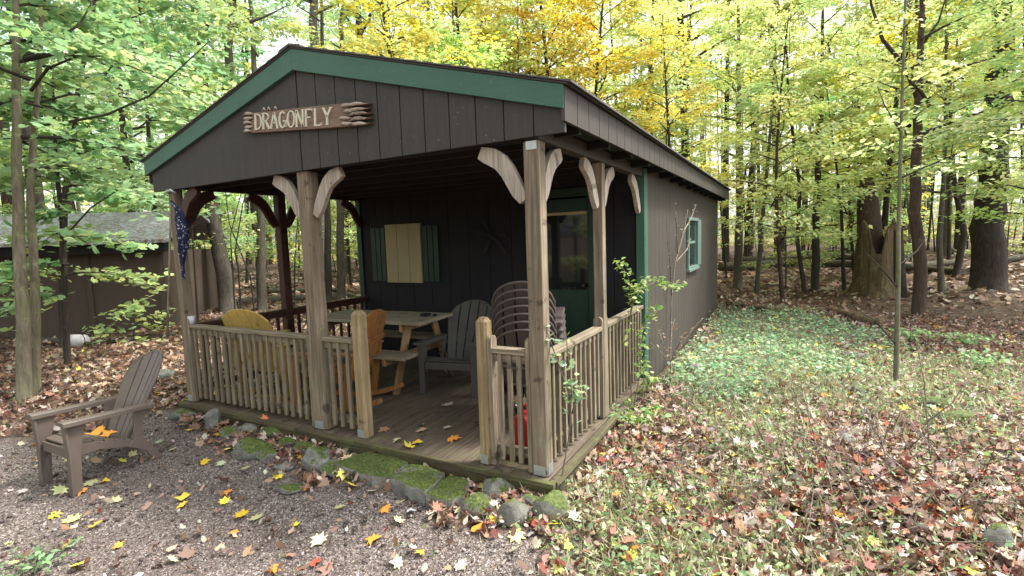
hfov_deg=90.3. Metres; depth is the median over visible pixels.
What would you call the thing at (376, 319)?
rocking chair
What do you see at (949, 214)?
thin tree
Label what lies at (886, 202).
young tree
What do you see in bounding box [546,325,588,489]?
thin sapling
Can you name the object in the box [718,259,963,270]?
fallen log
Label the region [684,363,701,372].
rock
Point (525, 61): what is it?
thin tree
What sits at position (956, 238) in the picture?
tall tree
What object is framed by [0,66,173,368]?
maple sapling
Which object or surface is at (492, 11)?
young tree
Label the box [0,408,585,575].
gravel
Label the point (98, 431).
fallen leaf
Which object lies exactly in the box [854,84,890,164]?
thin tree
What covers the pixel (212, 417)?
rock
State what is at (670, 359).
dry shrub
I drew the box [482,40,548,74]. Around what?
young tree
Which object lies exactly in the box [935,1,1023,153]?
thin tree
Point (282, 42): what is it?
sky
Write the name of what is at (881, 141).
thin tree
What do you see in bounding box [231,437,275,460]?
rock
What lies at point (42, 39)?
maple tree
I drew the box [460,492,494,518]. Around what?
rock
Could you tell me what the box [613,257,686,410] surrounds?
climbing vine
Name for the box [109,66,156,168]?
thin tree
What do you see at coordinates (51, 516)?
fallen leaf
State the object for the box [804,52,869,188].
thin tree
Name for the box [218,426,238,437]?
rock
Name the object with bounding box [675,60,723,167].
thin tree
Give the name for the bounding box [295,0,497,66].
young tree
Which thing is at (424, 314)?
ashtray
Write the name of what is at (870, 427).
dead brush
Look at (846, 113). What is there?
young maple tree
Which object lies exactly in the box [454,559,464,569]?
fallen leaf
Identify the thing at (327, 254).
oak tree
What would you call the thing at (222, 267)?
oak tree
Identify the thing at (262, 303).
oak tree
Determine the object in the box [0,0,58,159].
tall tree
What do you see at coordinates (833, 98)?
young tree
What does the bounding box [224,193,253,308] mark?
understory sapling
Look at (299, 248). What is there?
thin tree
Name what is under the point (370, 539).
fallen leaf
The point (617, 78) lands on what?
tall tree
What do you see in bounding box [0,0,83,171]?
tall tree
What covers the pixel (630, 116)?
understory tree
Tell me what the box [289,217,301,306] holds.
understory sapling
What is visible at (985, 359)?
fern
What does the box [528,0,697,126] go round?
young tree
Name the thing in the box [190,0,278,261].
tall tree
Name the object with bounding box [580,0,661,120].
tall tree
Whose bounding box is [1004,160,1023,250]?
understory tree
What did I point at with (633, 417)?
fern
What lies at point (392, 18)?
thin tree
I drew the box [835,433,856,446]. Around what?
rock
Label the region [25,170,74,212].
understory tree
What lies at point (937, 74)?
maple sapling
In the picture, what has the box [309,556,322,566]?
fallen leaf
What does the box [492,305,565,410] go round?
adirondack chair
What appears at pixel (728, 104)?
thin tree
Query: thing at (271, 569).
fallen leaf
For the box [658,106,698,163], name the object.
young tree
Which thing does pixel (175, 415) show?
rock
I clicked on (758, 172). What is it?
tall tree
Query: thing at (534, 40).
golden maple
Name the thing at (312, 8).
deciduous tree
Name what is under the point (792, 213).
understory tree
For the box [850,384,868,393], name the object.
rock
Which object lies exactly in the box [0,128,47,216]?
young tree
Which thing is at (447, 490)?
stone slab
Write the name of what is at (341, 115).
name sign
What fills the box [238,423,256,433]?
rock
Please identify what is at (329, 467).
rock
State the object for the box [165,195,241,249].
understory tree
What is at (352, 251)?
understory tree
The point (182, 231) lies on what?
furled flag
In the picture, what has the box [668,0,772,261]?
tall tree
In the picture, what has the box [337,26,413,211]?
young tree
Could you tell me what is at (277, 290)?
fallen log
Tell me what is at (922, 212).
distant woods
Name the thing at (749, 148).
thin tree
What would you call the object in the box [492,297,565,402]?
adirondack chair
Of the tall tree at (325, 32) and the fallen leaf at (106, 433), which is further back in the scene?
the tall tree at (325, 32)
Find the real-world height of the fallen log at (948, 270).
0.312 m
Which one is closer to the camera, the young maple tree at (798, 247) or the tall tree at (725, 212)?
the young maple tree at (798, 247)
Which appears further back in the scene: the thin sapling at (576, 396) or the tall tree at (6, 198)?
the tall tree at (6, 198)
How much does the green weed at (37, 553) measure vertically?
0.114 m
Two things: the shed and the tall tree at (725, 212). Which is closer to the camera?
the shed
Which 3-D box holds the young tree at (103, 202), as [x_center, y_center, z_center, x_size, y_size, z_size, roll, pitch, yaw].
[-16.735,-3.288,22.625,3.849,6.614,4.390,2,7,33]
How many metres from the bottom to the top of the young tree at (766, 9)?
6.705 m
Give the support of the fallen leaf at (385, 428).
on the cabin
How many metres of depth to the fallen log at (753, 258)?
23.21 m
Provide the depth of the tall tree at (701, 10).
17.11 m
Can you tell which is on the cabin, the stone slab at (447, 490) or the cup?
the cup
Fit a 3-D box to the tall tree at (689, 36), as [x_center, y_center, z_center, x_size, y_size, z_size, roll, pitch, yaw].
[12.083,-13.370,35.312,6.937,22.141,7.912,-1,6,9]
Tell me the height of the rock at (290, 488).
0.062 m
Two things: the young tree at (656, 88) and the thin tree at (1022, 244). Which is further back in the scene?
the thin tree at (1022, 244)
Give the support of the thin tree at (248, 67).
on the ground at (524, 552)
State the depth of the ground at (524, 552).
3.46 m
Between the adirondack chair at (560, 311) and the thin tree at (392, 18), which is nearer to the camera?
the adirondack chair at (560, 311)
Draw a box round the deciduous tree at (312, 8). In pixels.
[264,0,375,274]
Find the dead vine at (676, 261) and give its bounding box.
[666,203,695,366]
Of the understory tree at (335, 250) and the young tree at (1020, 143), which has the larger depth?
the understory tree at (335, 250)
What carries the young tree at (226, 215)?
on the ground at (524, 552)
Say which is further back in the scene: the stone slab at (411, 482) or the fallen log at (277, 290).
the fallen log at (277, 290)
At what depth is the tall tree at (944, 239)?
23.24 m
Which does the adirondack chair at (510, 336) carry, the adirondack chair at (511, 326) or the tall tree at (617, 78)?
the adirondack chair at (511, 326)
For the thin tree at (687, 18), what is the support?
on the ground at (524, 552)
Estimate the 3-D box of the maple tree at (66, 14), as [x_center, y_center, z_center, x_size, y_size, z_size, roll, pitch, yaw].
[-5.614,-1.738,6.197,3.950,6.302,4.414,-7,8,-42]
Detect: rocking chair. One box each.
[214,309,332,399]
[282,309,404,412]
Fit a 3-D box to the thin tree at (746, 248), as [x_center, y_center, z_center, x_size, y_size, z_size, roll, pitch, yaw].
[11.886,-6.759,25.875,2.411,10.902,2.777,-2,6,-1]
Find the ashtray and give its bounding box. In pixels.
[419,313,436,316]
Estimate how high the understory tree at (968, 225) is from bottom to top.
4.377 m
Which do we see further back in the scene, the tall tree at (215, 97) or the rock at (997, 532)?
the tall tree at (215, 97)
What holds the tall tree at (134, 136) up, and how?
on the ground at (524, 552)
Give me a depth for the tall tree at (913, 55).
21.68 m
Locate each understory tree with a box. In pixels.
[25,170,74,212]
[76,150,142,212]
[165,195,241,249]
[171,219,238,259]
[231,205,276,265]
[239,195,296,267]
[241,196,357,269]
[331,202,357,262]
[331,218,354,272]
[349,202,357,260]
[609,105,672,141]
[692,155,735,239]
[732,209,770,250]
[742,169,834,287]
[744,160,807,244]
[773,198,810,243]
[787,139,873,253]
[794,144,928,258]
[805,203,849,250]
[808,198,856,250]
[844,187,907,247]
[889,185,936,240]
[924,183,972,236]
[930,182,976,248]
[935,155,1021,249]
[952,171,1023,256]
[1004,160,1021,233]
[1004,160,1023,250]
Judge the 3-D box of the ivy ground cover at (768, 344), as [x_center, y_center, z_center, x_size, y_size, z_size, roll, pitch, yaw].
[4.047,0.719,7.705,3.179,0.189,6.866,1,6,28]
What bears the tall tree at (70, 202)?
on the ground at (524, 552)
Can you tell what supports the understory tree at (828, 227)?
on the ground at (524, 552)
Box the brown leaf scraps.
[0,303,925,575]
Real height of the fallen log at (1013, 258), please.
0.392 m
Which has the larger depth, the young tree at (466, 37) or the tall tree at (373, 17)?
the tall tree at (373, 17)
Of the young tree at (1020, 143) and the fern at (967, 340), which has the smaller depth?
the fern at (967, 340)
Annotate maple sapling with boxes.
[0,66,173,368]
[82,295,175,344]
[818,0,1023,382]
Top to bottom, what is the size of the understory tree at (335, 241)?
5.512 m
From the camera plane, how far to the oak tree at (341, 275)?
14.51 m
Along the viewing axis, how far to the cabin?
4.42 m
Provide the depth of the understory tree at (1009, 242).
16.03 m
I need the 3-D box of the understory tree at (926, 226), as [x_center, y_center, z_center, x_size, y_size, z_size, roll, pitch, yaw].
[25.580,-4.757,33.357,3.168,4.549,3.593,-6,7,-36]
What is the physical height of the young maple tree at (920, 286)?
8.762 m
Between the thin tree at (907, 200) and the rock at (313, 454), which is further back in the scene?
the thin tree at (907, 200)
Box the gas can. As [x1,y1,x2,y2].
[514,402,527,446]
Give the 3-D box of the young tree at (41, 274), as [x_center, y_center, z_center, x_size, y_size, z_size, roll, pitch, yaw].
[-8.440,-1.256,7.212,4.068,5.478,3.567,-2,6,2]
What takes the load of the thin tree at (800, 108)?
on the ground at (524, 552)
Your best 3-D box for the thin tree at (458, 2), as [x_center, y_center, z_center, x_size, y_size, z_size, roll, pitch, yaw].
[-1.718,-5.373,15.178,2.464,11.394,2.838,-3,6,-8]
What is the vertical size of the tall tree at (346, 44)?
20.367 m
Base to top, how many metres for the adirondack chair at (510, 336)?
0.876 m
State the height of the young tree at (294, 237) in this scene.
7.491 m
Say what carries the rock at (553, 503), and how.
on the ground at (524, 552)
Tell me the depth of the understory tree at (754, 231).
35.88 m
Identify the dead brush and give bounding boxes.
[602,315,1023,570]
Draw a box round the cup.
[187,316,194,323]
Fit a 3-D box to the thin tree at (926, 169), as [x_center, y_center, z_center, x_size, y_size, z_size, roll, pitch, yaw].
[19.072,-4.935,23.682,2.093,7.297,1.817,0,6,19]
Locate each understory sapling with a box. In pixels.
[189,201,225,321]
[222,193,259,311]
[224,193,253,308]
[232,194,262,308]
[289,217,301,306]
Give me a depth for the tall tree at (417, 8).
35.30 m
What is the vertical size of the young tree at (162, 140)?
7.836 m
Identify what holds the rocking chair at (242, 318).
on the cabin
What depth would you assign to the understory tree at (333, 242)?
18.47 m
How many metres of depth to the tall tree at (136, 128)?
18.98 m
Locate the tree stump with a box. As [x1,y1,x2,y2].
[845,177,907,299]
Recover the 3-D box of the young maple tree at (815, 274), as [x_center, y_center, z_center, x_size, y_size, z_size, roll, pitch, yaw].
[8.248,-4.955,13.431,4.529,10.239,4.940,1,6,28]
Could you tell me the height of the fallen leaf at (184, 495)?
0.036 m
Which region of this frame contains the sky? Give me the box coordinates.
[0,0,1023,248]
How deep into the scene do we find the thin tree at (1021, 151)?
17.25 m
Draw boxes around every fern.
[608,398,670,426]
[878,326,936,340]
[935,330,1003,346]
[947,348,1022,367]
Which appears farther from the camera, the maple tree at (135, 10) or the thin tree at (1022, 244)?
the thin tree at (1022, 244)
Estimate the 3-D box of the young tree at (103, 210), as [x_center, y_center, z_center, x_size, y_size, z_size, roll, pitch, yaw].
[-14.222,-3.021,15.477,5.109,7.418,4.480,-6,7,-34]
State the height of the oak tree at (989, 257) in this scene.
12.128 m
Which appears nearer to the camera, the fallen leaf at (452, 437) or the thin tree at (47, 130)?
the fallen leaf at (452, 437)
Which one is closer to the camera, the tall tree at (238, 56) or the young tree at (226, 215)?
the tall tree at (238, 56)
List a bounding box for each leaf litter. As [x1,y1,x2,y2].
[0,285,1023,575]
[203,253,1023,312]
[383,306,1023,575]
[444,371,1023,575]
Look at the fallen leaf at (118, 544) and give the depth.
3.04 m
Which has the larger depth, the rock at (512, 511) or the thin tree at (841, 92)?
the thin tree at (841, 92)
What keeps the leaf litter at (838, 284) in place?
on the ground at (524, 552)
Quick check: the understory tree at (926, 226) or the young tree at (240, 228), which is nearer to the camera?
the young tree at (240, 228)
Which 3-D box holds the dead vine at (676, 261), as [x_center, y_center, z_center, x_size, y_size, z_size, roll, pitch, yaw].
[2.340,-0.119,6.889,0.162,2.104,2.055,1,6,28]
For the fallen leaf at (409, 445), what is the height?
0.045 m
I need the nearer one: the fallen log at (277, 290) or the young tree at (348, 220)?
the fallen log at (277, 290)
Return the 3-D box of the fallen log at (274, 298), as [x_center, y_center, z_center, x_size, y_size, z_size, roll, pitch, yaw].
[-6.473,0.319,14.774,3.412,0.307,0.976,-4,6,-25]
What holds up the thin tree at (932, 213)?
on the ground at (524, 552)
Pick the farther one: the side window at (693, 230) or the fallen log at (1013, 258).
the fallen log at (1013, 258)
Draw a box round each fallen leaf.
[48,511,61,518]
[84,425,104,434]
[99,429,118,436]
[112,541,123,547]
[174,492,189,500]
[175,501,186,509]
[266,564,282,573]
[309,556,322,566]
[310,531,327,546]
[366,534,380,544]
[378,426,390,431]
[378,504,389,512]
[402,440,414,447]
[447,434,461,442]
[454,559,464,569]
[471,522,482,531]
[561,538,572,549]
[622,552,636,559]
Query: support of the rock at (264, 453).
on the ground at (524, 552)
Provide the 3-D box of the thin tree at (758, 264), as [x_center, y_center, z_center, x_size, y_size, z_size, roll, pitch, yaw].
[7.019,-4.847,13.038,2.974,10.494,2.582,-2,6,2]
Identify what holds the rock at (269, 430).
on the ground at (524, 552)
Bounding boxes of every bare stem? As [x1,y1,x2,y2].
[916,341,965,457]
[927,479,990,508]
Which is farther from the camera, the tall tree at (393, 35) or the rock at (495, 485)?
the tall tree at (393, 35)
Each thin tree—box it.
[40,67,91,212]
[82,7,170,211]
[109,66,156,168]
[131,0,223,194]
[135,16,210,247]
[213,1,276,283]
[298,220,300,267]
[349,0,424,56]
[414,0,478,63]
[486,0,552,77]
[578,0,632,115]
[666,0,734,113]
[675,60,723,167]
[688,82,722,167]
[691,71,743,276]
[703,10,784,270]
[719,0,868,294]
[730,38,767,256]
[734,96,769,248]
[764,56,811,148]
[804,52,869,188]
[806,101,829,255]
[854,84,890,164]
[858,84,910,215]
[890,35,942,262]
[892,46,938,229]
[905,166,939,251]
[906,117,941,257]
[917,0,1019,266]
[926,39,961,249]
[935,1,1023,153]
[957,4,1022,87]
[967,8,1023,224]
[1013,121,1023,254]
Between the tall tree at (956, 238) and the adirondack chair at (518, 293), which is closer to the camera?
the adirondack chair at (518, 293)
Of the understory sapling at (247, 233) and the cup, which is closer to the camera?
the cup
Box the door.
[546,187,593,368]
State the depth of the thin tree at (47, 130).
17.20 m
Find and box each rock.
[158,369,174,377]
[170,408,195,420]
[204,408,221,431]
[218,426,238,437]
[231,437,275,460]
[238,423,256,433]
[255,447,277,460]
[258,426,280,438]
[273,462,294,471]
[274,483,303,494]
[277,436,299,446]
[292,441,317,452]
[301,446,329,472]
[320,459,345,478]
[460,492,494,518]
[482,477,515,500]
[496,499,530,527]
[522,493,538,504]
[532,490,570,524]
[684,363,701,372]
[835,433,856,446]
[842,351,864,358]
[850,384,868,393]
[918,396,948,407]
[930,410,975,424]
[979,523,1016,553]
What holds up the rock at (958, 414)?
on the ground at (524, 552)
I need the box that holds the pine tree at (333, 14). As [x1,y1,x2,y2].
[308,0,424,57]
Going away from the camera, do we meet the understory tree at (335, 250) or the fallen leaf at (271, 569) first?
the fallen leaf at (271, 569)
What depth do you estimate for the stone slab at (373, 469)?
3.68 m
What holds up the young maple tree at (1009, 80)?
on the ground at (524, 552)
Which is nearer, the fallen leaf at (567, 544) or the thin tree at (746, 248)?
the fallen leaf at (567, 544)
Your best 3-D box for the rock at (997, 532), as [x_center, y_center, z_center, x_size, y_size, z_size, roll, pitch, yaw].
[2.558,1.341,2.691,0.174,0.196,0.116,-2,1,-1]
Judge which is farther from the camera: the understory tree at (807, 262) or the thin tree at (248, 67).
the thin tree at (248, 67)
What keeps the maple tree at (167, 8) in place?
on the ground at (524, 552)
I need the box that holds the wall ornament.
[473,221,506,253]
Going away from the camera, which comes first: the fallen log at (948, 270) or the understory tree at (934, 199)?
the fallen log at (948, 270)
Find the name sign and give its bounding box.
[243,102,373,132]
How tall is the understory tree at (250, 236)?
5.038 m
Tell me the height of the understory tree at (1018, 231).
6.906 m
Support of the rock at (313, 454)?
on the ground at (524, 552)
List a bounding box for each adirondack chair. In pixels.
[25,350,162,496]
[413,300,491,397]
[490,281,564,387]
[491,289,564,395]
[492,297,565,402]
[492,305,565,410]
[492,313,565,418]
[494,321,561,425]
[496,329,561,432]
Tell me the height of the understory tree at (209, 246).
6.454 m
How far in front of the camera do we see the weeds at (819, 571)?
3.46 m
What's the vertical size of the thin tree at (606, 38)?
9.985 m
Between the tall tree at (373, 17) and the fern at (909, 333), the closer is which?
the fern at (909, 333)
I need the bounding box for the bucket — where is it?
[70,334,90,347]
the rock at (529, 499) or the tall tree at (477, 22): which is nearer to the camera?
the rock at (529, 499)
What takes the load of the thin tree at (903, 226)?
on the ground at (524, 552)
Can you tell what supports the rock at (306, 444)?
on the ground at (524, 552)
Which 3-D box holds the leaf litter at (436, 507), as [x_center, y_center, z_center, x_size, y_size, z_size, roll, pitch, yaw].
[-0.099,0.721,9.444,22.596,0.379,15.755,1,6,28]
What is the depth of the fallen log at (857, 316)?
8.57 m
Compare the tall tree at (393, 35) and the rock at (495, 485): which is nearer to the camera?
the rock at (495, 485)
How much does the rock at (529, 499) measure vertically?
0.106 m
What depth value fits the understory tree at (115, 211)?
20.37 m
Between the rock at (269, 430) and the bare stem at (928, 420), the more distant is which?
the rock at (269, 430)
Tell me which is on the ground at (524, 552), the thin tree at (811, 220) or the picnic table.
the thin tree at (811, 220)
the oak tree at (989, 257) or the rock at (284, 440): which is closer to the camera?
the rock at (284, 440)
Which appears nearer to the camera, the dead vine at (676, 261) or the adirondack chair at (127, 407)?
the adirondack chair at (127, 407)
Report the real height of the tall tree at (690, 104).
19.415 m
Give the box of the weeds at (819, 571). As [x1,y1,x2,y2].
[402,329,1023,575]
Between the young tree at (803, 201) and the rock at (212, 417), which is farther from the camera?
the young tree at (803, 201)
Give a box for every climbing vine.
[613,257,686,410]
[635,358,661,399]
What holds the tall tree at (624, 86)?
on the ground at (524, 552)
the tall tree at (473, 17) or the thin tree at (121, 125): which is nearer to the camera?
the thin tree at (121, 125)
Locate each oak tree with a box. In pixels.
[200,0,314,311]
[204,0,315,313]
[247,0,339,301]
[291,4,401,299]
[926,0,1018,293]
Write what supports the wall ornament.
attached to the cabin
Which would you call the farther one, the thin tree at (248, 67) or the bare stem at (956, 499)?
the thin tree at (248, 67)
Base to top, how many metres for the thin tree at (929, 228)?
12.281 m
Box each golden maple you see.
[399,0,535,70]
[465,0,624,112]
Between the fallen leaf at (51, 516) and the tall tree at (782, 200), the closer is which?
the fallen leaf at (51, 516)
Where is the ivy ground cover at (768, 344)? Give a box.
[658,303,909,401]
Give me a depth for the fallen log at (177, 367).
6.84 m
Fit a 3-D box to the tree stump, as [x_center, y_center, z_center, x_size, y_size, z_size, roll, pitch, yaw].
[8.511,-1.129,11.824,1.340,2.902,1.316,1,6,28]
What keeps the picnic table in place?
on the cabin
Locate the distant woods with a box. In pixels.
[0,0,1023,264]
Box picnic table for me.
[291,309,466,394]
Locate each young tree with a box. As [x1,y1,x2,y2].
[0,60,140,212]
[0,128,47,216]
[0,147,87,301]
[94,140,168,212]
[132,112,288,263]
[142,113,241,248]
[148,72,268,244]
[221,193,251,240]
[243,196,296,266]
[246,195,299,234]
[269,202,356,239]
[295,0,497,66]
[297,200,357,282]
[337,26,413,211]
[345,15,513,230]
[473,0,599,91]
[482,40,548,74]
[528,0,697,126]
[608,0,714,173]
[617,0,751,207]
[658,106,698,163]
[702,0,885,302]
[749,67,880,265]
[754,3,938,274]
[770,0,1023,237]
[935,19,1023,224]
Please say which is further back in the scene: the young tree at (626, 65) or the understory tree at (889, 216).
the understory tree at (889, 216)
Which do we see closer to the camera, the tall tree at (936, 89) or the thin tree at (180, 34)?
the thin tree at (180, 34)
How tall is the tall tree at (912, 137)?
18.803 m
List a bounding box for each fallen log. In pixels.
[41,332,175,346]
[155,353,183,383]
[236,293,351,304]
[267,288,336,293]
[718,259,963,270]
[726,302,851,316]
[743,255,850,260]
[847,311,884,326]
[928,266,952,273]
[1008,254,1023,262]
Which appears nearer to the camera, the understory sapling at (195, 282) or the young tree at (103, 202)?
the understory sapling at (195, 282)
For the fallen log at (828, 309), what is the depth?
10.06 m
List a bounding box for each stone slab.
[333,451,408,487]
[390,464,444,503]
[426,475,468,511]
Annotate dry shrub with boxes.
[649,312,714,381]
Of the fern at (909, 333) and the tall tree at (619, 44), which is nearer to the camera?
the fern at (909, 333)
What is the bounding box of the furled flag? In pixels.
[166,189,189,338]
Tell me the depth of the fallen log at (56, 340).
9.27 m
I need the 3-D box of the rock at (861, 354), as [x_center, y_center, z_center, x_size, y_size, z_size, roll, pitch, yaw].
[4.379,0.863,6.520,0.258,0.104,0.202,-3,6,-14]
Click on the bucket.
(78, 340)
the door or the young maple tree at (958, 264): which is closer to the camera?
the door
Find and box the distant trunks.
[0,10,1020,264]
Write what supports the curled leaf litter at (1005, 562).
on the ground at (524, 552)
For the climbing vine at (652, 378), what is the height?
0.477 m
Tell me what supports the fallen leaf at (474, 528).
on the ground at (524, 552)
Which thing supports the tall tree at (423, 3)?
on the ground at (524, 552)
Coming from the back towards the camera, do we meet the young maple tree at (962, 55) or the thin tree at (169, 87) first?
the thin tree at (169, 87)
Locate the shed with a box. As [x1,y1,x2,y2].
[0,211,227,339]
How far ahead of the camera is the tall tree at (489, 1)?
22.66 m
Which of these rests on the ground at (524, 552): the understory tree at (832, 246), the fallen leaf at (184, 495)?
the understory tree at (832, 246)
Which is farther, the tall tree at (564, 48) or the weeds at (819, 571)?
the tall tree at (564, 48)
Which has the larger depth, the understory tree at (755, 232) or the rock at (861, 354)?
the understory tree at (755, 232)
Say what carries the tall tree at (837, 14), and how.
on the ground at (524, 552)
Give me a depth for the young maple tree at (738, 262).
15.40 m
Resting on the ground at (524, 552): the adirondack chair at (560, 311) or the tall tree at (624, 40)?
the tall tree at (624, 40)
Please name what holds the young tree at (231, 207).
on the ground at (524, 552)
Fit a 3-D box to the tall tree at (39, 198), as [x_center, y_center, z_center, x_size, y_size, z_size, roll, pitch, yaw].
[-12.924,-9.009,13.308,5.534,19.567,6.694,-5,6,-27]
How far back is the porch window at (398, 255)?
6.92 m
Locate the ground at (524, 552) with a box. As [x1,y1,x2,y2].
[0,224,1023,575]
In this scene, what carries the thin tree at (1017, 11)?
on the ground at (524, 552)
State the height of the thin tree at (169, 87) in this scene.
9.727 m
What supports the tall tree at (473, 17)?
on the ground at (524, 552)
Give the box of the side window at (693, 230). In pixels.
[686,217,700,271]
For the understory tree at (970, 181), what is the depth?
26.84 m
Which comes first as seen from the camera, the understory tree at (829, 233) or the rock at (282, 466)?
the rock at (282, 466)
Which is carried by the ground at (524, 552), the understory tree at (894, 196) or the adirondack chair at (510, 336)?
the understory tree at (894, 196)
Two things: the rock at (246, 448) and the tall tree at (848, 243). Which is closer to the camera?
the rock at (246, 448)
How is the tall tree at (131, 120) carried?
on the ground at (524, 552)
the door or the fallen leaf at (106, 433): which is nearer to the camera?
the fallen leaf at (106, 433)
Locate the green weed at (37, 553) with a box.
[0,536,82,575]
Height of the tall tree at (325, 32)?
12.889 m
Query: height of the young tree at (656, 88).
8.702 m
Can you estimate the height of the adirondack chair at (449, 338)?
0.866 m
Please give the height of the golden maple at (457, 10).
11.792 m
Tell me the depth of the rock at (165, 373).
6.46 m
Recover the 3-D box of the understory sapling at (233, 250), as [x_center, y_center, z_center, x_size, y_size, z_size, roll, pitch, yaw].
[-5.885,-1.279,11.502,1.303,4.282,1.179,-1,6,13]
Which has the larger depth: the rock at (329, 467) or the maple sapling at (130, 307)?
the maple sapling at (130, 307)
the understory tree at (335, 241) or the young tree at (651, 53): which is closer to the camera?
the young tree at (651, 53)
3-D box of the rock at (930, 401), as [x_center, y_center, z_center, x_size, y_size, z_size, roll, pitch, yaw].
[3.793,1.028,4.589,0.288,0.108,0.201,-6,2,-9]
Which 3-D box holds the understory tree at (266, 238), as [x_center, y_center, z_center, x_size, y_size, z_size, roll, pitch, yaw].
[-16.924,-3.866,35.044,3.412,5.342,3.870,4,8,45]
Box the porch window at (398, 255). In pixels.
[370,223,440,282]
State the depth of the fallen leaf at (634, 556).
2.70 m
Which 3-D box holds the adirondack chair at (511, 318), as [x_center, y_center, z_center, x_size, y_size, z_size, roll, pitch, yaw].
[0.137,0.577,4.334,0.646,0.876,0.918,-1,6,7]
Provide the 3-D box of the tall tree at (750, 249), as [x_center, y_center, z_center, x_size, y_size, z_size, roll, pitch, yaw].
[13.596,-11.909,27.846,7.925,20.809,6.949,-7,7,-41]
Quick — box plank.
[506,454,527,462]
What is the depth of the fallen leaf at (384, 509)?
3.26 m
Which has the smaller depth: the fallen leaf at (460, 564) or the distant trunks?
the fallen leaf at (460, 564)
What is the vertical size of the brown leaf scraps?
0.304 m
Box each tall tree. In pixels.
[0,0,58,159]
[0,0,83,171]
[0,111,11,213]
[5,0,45,210]
[23,0,126,211]
[39,0,183,211]
[60,6,171,211]
[88,0,158,211]
[127,0,271,222]
[166,0,260,268]
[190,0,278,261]
[291,2,352,51]
[302,2,374,273]
[324,0,394,49]
[324,3,365,261]
[355,0,424,58]
[389,0,479,64]
[390,0,439,40]
[432,0,542,68]
[452,0,505,61]
[469,0,606,100]
[515,0,625,100]
[540,4,630,106]
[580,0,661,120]
[593,0,690,153]
[602,0,700,159]
[605,0,778,157]
[644,0,734,154]
[657,4,723,160]
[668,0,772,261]
[693,0,807,256]
[708,0,869,256]
[715,29,809,252]
[794,0,927,251]
[801,0,929,176]
[831,0,974,216]
[870,0,958,243]
[870,0,1022,256]
[890,4,1022,253]
[925,7,1020,245]
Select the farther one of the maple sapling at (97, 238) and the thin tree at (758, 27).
the thin tree at (758, 27)
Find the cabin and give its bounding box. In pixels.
[139,43,731,495]
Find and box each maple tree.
[0,0,210,395]
[0,0,231,406]
[0,0,244,211]
[0,0,282,349]
[670,0,811,288]
[716,0,909,292]
[732,0,943,290]
[773,66,924,290]
[806,0,1023,292]
[824,0,1023,316]
[862,19,1023,276]
[886,0,1023,202]
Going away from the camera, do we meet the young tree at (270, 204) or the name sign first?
the name sign
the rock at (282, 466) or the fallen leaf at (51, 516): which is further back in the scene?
the rock at (282, 466)
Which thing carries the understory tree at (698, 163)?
on the ground at (524, 552)
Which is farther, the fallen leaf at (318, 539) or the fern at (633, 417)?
the fern at (633, 417)
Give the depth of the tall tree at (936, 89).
31.89 m
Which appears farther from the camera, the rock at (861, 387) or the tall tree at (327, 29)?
the tall tree at (327, 29)

